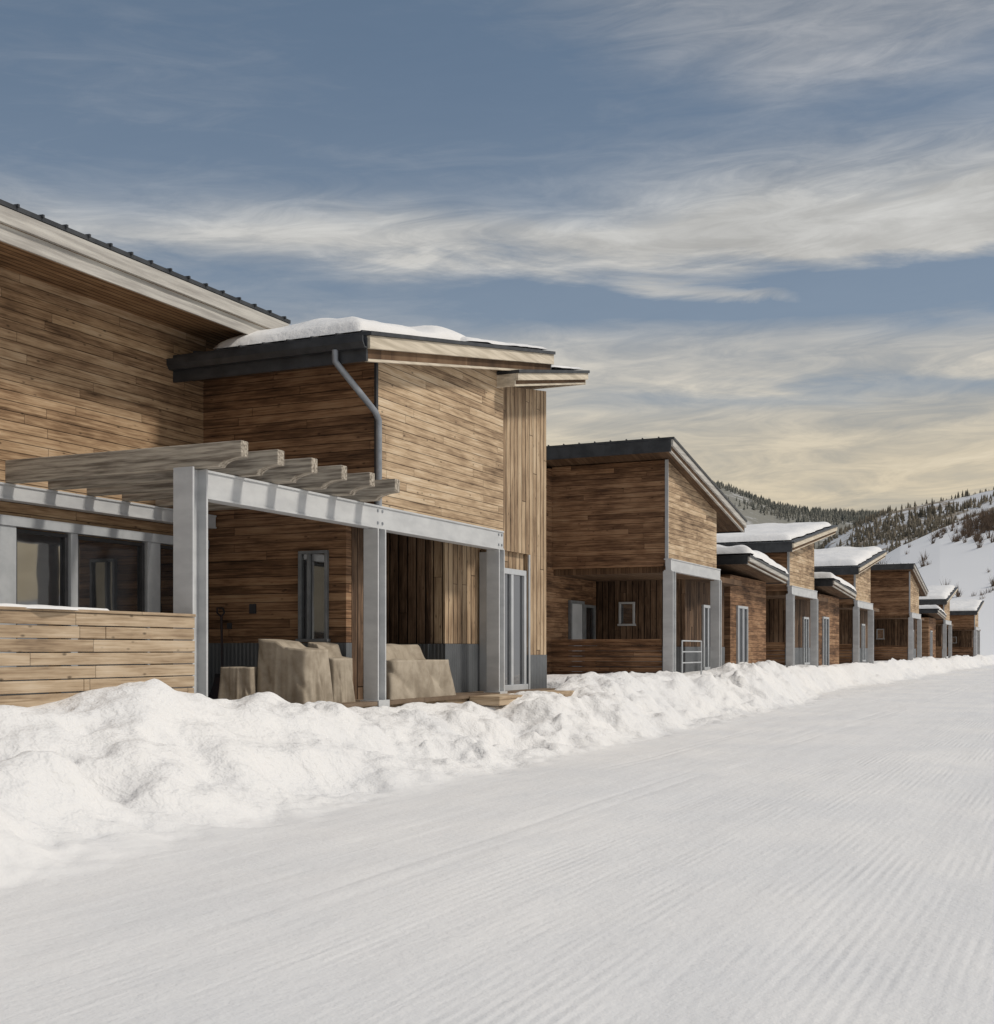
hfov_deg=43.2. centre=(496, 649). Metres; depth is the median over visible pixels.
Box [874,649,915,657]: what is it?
wainscot
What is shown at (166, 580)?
window glass
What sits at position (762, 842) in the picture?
snow ground
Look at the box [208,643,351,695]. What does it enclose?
corrugated wainscot panel
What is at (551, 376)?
stair roof rake fascia
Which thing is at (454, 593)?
wall
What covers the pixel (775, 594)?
porch ceiling
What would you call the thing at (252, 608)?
wall fixtures
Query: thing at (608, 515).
box end wall
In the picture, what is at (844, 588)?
roof rake fascia
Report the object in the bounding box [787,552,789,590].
corner trim
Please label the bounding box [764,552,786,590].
box end wall
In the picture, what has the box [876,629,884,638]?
window frame
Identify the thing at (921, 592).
roof soffit
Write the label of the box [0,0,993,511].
sky
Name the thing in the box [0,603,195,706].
wooden fence
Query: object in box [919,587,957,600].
roof metal sheet
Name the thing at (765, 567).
roof rake fascia
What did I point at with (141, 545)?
window frame
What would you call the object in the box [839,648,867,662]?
wainscot
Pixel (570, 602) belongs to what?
door frame
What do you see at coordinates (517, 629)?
window glass
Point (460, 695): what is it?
deck surface
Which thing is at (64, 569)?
window frame
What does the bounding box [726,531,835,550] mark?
roof soffit
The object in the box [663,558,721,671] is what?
steel frame
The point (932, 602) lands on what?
roof eave fascia
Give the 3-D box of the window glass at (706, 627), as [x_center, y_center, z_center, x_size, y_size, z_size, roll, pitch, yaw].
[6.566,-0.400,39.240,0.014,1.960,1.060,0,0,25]
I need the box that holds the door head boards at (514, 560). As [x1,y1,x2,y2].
[479,550,523,569]
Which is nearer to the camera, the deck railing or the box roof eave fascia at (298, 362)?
the box roof eave fascia at (298, 362)
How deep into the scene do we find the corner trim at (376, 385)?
19.70 m
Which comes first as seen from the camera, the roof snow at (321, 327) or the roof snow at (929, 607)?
the roof snow at (321, 327)
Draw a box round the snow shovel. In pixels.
[208,607,224,697]
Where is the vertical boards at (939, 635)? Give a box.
[936,625,942,648]
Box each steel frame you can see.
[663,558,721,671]
[786,585,817,666]
[853,600,873,663]
[908,612,921,659]
[943,620,951,658]
[974,627,979,655]
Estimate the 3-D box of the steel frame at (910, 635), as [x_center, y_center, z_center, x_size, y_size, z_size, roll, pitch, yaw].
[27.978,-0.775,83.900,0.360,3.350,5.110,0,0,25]
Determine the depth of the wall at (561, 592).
35.34 m
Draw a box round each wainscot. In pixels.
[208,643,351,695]
[417,644,478,692]
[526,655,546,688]
[596,647,724,672]
[766,648,809,664]
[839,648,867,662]
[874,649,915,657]
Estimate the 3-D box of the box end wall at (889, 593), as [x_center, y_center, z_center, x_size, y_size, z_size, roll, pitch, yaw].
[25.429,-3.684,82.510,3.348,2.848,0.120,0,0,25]
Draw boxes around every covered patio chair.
[256,639,332,703]
[308,642,354,702]
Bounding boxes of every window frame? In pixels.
[16,528,66,638]
[78,536,143,639]
[160,545,172,612]
[295,550,329,641]
[505,568,527,690]
[585,605,596,645]
[617,602,635,625]
[702,605,709,669]
[736,605,747,663]
[802,617,809,664]
[822,617,828,664]
[861,624,865,661]
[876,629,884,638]
[930,631,932,656]
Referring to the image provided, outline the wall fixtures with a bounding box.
[227,604,255,628]
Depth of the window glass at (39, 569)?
17.78 m
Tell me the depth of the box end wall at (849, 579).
61.95 m
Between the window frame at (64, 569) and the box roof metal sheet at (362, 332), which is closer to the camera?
the window frame at (64, 569)
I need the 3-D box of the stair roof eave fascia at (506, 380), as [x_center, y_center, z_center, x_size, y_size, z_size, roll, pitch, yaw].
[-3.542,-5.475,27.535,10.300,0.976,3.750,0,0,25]
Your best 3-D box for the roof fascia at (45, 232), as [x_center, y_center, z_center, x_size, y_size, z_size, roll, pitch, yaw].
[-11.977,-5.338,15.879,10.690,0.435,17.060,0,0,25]
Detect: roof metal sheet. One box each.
[0,199,290,323]
[173,330,555,357]
[497,369,589,374]
[546,437,746,521]
[717,525,837,545]
[717,555,788,576]
[814,550,886,568]
[814,579,856,593]
[874,563,928,591]
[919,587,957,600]
[950,601,983,611]
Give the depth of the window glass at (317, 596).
20.20 m
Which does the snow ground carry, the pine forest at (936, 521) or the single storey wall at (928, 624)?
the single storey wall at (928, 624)
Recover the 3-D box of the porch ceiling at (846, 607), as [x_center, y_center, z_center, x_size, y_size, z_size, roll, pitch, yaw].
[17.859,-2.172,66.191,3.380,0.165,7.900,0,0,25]
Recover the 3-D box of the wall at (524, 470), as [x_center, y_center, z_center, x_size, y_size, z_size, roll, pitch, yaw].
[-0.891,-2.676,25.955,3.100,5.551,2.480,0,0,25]
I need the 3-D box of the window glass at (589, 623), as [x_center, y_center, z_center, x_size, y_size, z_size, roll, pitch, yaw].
[2.762,-0.725,37.700,0.014,1.210,0.860,0,0,25]
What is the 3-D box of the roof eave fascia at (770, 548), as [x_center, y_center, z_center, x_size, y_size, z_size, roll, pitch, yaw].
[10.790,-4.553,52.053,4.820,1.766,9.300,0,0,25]
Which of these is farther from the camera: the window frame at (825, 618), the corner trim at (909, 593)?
the corner trim at (909, 593)
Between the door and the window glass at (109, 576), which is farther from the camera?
the door
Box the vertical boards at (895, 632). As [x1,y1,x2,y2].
[874,619,915,648]
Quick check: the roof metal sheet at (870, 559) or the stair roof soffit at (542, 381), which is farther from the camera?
the roof metal sheet at (870, 559)
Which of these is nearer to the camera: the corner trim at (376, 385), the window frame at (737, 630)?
the corner trim at (376, 385)
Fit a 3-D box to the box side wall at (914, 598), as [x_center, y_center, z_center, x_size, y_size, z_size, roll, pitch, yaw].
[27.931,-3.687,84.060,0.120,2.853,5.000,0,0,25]
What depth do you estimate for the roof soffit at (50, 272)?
18.37 m
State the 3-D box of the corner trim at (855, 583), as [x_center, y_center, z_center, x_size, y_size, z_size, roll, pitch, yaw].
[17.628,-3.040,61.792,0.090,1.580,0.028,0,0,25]
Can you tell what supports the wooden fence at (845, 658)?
on the deck
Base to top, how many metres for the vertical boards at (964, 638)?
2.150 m
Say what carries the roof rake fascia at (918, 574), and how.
on the upper box
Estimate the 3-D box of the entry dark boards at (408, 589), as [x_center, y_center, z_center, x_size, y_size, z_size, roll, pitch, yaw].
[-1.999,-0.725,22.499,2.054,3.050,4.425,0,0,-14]
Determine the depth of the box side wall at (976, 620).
134.28 m
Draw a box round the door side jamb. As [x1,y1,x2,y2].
[479,552,486,690]
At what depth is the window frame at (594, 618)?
38.02 m
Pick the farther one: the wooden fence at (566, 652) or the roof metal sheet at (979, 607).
the roof metal sheet at (979, 607)
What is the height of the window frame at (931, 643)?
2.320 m
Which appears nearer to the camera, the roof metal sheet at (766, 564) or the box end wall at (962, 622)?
the roof metal sheet at (766, 564)
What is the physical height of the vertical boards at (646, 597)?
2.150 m
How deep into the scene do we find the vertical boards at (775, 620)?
51.55 m
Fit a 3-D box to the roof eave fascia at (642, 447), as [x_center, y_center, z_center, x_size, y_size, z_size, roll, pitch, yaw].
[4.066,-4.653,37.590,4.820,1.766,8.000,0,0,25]
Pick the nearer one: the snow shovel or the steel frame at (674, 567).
the snow shovel
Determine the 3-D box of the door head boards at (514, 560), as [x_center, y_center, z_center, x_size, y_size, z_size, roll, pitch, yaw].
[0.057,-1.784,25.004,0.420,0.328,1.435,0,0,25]
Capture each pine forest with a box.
[714,481,879,548]
[817,486,993,553]
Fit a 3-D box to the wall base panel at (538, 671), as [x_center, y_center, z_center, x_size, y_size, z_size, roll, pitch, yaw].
[0.475,0.651,26.153,0.810,1.098,0.990,0,0,25]
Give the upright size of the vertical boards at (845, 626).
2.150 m
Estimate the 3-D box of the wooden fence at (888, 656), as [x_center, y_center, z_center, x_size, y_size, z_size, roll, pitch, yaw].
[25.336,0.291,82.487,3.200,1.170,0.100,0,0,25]
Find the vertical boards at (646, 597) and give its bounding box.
[596,579,723,646]
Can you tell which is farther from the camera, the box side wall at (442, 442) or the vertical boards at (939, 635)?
the vertical boards at (939, 635)
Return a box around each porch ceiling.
[554,566,741,585]
[766,591,827,602]
[839,604,878,611]
[874,615,923,620]
[947,629,980,630]
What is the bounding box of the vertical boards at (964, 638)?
[947,631,973,646]
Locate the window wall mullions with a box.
[0,514,208,666]
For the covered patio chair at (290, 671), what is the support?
on the deck frame at (497, 699)
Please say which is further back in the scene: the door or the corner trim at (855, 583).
the corner trim at (855, 583)
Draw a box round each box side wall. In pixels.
[378,363,502,530]
[669,462,716,567]
[790,543,813,589]
[856,567,870,602]
[910,572,918,613]
[944,601,949,620]
[975,614,977,626]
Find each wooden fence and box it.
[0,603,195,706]
[551,639,662,674]
[766,642,784,664]
[839,644,851,663]
[874,645,907,660]
[936,646,941,657]
[947,647,972,656]
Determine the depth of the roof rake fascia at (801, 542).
50.27 m
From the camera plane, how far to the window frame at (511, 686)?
24.93 m
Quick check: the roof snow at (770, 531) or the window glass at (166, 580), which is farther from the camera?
the roof snow at (770, 531)
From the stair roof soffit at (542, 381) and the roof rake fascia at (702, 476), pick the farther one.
the roof rake fascia at (702, 476)
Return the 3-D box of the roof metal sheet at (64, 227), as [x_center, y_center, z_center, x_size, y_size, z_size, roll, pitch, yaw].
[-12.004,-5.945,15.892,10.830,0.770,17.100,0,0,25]
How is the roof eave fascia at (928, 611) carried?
attached to the roof soffit at (933, 615)
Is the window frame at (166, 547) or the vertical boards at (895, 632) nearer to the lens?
the window frame at (166, 547)
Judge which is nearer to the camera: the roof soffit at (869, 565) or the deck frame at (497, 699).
the deck frame at (497, 699)
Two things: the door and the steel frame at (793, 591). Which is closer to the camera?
the door
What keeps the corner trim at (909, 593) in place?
attached to the upper box
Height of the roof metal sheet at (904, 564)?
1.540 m
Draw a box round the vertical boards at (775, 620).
[766,599,809,647]
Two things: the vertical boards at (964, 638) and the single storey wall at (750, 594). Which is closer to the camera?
the single storey wall at (750, 594)
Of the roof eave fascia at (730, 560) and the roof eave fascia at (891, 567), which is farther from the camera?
the roof eave fascia at (891, 567)
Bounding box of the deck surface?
[211,688,555,707]
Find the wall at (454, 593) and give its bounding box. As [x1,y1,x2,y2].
[431,540,478,643]
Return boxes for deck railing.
[681,640,701,674]
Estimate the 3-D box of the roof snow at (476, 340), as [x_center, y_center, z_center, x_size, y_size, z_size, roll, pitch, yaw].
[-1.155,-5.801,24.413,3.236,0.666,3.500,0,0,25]
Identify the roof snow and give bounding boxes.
[213,316,468,348]
[460,337,545,349]
[551,365,581,369]
[717,522,830,542]
[717,544,787,573]
[814,546,882,565]
[814,572,856,591]
[919,585,954,598]
[919,605,946,614]
[950,599,981,610]
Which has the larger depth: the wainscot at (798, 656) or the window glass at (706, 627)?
the wainscot at (798, 656)
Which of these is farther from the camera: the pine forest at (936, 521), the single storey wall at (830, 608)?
the pine forest at (936, 521)
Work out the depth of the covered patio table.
18.32 m
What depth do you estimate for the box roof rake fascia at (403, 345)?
21.32 m
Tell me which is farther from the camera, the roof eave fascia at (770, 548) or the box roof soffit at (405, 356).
the roof eave fascia at (770, 548)
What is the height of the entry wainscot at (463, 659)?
1.215 m
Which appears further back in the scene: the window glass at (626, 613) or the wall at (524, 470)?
the window glass at (626, 613)
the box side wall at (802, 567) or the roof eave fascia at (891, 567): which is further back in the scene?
the roof eave fascia at (891, 567)
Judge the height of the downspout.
2.298 m
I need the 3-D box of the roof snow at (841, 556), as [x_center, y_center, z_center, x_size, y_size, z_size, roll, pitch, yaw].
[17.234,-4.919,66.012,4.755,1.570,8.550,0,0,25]
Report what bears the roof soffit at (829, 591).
on the single storey wall at (830, 608)
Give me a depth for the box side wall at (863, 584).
64.49 m
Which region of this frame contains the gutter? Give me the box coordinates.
[166,335,367,370]
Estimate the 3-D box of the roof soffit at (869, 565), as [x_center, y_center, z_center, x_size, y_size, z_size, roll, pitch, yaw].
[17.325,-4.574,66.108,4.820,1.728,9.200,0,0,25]
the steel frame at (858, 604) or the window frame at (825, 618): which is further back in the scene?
the steel frame at (858, 604)
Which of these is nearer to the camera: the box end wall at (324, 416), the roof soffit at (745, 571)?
the box end wall at (324, 416)
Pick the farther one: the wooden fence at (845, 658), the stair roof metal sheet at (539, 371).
the wooden fence at (845, 658)
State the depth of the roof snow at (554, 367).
26.85 m
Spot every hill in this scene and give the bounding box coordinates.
[719,488,852,547]
[824,490,993,552]
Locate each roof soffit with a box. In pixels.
[0,223,267,350]
[196,349,550,380]
[512,380,584,387]
[546,446,743,531]
[717,561,785,582]
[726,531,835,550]
[814,584,854,597]
[833,556,884,572]
[871,569,926,595]
[919,612,944,618]
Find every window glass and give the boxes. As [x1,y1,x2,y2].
[17,533,61,638]
[79,539,139,639]
[161,549,172,640]
[302,553,323,638]
[505,574,521,684]
[586,608,592,638]
[621,604,632,623]
[705,608,709,646]
[739,608,745,661]
[804,619,807,647]
[824,619,827,664]
[878,630,882,637]
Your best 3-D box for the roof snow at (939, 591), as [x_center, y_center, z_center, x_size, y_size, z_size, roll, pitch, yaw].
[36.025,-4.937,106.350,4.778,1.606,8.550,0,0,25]
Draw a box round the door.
[572,603,581,671]
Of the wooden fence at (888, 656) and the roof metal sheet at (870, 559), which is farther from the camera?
the wooden fence at (888, 656)
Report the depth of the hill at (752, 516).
1306.49 m
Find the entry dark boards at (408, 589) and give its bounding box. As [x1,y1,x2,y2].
[351,526,430,699]
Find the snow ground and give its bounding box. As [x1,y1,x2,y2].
[0,654,993,1023]
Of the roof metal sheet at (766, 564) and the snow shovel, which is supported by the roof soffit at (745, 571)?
the roof metal sheet at (766, 564)
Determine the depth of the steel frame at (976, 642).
132.38 m
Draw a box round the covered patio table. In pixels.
[218,667,257,699]
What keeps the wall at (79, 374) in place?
on the snow ground
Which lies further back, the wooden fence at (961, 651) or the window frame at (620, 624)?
the wooden fence at (961, 651)
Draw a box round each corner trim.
[374,362,377,504]
[665,459,668,565]
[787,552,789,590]
[854,575,855,599]
[909,572,909,614]
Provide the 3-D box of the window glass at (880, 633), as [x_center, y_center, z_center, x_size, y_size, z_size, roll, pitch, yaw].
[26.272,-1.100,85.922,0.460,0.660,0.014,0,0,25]
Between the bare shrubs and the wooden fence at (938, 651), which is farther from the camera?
the bare shrubs
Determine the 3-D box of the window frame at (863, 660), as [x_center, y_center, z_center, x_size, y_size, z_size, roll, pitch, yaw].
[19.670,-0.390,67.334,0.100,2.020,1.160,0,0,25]
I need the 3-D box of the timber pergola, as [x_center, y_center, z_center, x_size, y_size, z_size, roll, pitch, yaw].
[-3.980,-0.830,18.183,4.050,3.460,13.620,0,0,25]
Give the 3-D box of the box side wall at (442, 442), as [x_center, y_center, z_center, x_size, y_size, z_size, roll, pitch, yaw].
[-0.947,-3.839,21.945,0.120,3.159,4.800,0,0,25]
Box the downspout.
[332,349,381,505]
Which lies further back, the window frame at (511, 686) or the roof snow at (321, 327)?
the window frame at (511, 686)
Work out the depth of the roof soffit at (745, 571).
43.51 m
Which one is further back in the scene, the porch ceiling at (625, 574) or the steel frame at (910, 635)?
the steel frame at (910, 635)
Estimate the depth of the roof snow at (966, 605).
135.16 m
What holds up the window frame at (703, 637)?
attached to the vertical boards at (646, 597)
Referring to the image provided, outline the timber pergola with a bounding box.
[0,440,507,706]
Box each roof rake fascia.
[365,335,553,370]
[513,373,587,386]
[670,439,745,531]
[747,557,787,582]
[792,527,836,551]
[832,581,855,598]
[859,552,886,573]
[913,564,927,595]
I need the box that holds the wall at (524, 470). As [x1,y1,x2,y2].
[477,387,545,654]
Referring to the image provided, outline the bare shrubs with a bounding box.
[876,505,993,598]
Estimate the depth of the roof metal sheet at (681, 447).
34.02 m
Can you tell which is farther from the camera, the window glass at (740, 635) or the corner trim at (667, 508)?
the window glass at (740, 635)
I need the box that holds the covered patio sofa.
[386,644,455,699]
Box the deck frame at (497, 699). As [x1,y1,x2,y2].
[361,690,573,707]
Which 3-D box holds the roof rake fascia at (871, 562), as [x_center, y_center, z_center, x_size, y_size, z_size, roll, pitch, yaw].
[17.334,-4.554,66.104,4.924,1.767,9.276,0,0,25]
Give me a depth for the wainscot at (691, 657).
37.69 m
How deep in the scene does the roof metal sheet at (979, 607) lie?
132.14 m
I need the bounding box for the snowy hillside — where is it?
[877,512,993,654]
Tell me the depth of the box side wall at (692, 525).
35.59 m
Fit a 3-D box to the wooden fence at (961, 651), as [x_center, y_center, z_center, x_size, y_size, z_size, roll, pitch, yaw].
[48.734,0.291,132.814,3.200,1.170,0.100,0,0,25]
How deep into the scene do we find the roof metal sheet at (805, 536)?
47.93 m
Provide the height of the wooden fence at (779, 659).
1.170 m
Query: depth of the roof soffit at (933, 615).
97.88 m
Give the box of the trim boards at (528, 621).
[528,555,529,688]
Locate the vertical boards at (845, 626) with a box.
[839,610,867,647]
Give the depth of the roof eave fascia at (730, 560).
41.01 m
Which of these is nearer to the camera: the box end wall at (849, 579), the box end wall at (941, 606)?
the box end wall at (849, 579)
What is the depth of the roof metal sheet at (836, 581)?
55.13 m
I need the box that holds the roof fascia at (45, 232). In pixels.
[0,205,288,342]
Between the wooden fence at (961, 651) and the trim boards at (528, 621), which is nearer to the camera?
the trim boards at (528, 621)
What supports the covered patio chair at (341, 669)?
on the deck frame at (497, 699)
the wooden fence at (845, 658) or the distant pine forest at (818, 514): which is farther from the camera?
the distant pine forest at (818, 514)
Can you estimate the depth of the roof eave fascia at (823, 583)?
55.01 m
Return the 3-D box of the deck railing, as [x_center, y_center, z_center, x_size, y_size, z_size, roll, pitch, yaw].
[5.426,0.266,34.917,0.044,1.068,1.944,0,0,25]
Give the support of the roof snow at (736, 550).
on the roof metal sheet at (766, 564)
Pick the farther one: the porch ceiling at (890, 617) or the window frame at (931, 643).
the window frame at (931, 643)
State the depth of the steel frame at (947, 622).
102.64 m
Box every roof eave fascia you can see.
[173,336,367,382]
[497,373,585,389]
[546,439,744,532]
[717,557,786,583]
[729,543,791,552]
[814,568,858,574]
[814,581,852,598]
[871,564,922,596]
[919,601,946,604]
[919,610,941,619]
[950,612,976,614]
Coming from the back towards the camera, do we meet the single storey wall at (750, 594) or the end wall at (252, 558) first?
the single storey wall at (750, 594)
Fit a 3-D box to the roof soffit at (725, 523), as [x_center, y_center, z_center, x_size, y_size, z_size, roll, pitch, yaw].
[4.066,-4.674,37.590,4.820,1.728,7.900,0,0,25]
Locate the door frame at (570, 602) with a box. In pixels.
[568,600,584,671]
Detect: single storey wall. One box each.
[720,575,765,663]
[817,594,838,665]
[916,617,935,657]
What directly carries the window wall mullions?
on the deck frame at (497, 699)
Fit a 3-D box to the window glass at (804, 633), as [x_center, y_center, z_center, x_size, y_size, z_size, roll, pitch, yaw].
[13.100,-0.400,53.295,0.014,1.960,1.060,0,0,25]
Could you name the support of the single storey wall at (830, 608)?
on the snow ground
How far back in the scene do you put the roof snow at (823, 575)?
55.28 m
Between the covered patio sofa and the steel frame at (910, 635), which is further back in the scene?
the steel frame at (910, 635)
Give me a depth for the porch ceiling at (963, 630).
134.40 m
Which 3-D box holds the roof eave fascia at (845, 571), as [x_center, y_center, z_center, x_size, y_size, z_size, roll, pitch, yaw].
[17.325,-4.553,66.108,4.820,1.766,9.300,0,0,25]
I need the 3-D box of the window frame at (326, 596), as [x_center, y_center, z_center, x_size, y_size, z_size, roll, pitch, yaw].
[-2.964,-0.865,20.180,0.610,1.470,0.100,0,0,25]
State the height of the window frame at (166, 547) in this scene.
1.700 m
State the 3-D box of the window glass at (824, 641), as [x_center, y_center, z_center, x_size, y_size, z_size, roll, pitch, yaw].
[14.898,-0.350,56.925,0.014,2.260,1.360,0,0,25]
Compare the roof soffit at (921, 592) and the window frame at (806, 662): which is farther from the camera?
the roof soffit at (921, 592)
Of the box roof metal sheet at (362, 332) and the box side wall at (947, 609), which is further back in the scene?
the box side wall at (947, 609)
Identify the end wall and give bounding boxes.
[203,362,373,515]
[208,513,350,642]
[552,460,664,568]
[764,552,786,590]
[835,575,853,603]
[871,572,908,615]
[936,605,942,621]
[947,615,973,628]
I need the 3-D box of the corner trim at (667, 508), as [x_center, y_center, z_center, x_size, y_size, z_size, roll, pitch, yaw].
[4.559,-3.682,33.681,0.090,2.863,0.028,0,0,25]
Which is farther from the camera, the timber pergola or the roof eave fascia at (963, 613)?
the roof eave fascia at (963, 613)
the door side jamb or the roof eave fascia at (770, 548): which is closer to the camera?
the door side jamb
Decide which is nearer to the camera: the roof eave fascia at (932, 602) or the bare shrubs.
the roof eave fascia at (932, 602)

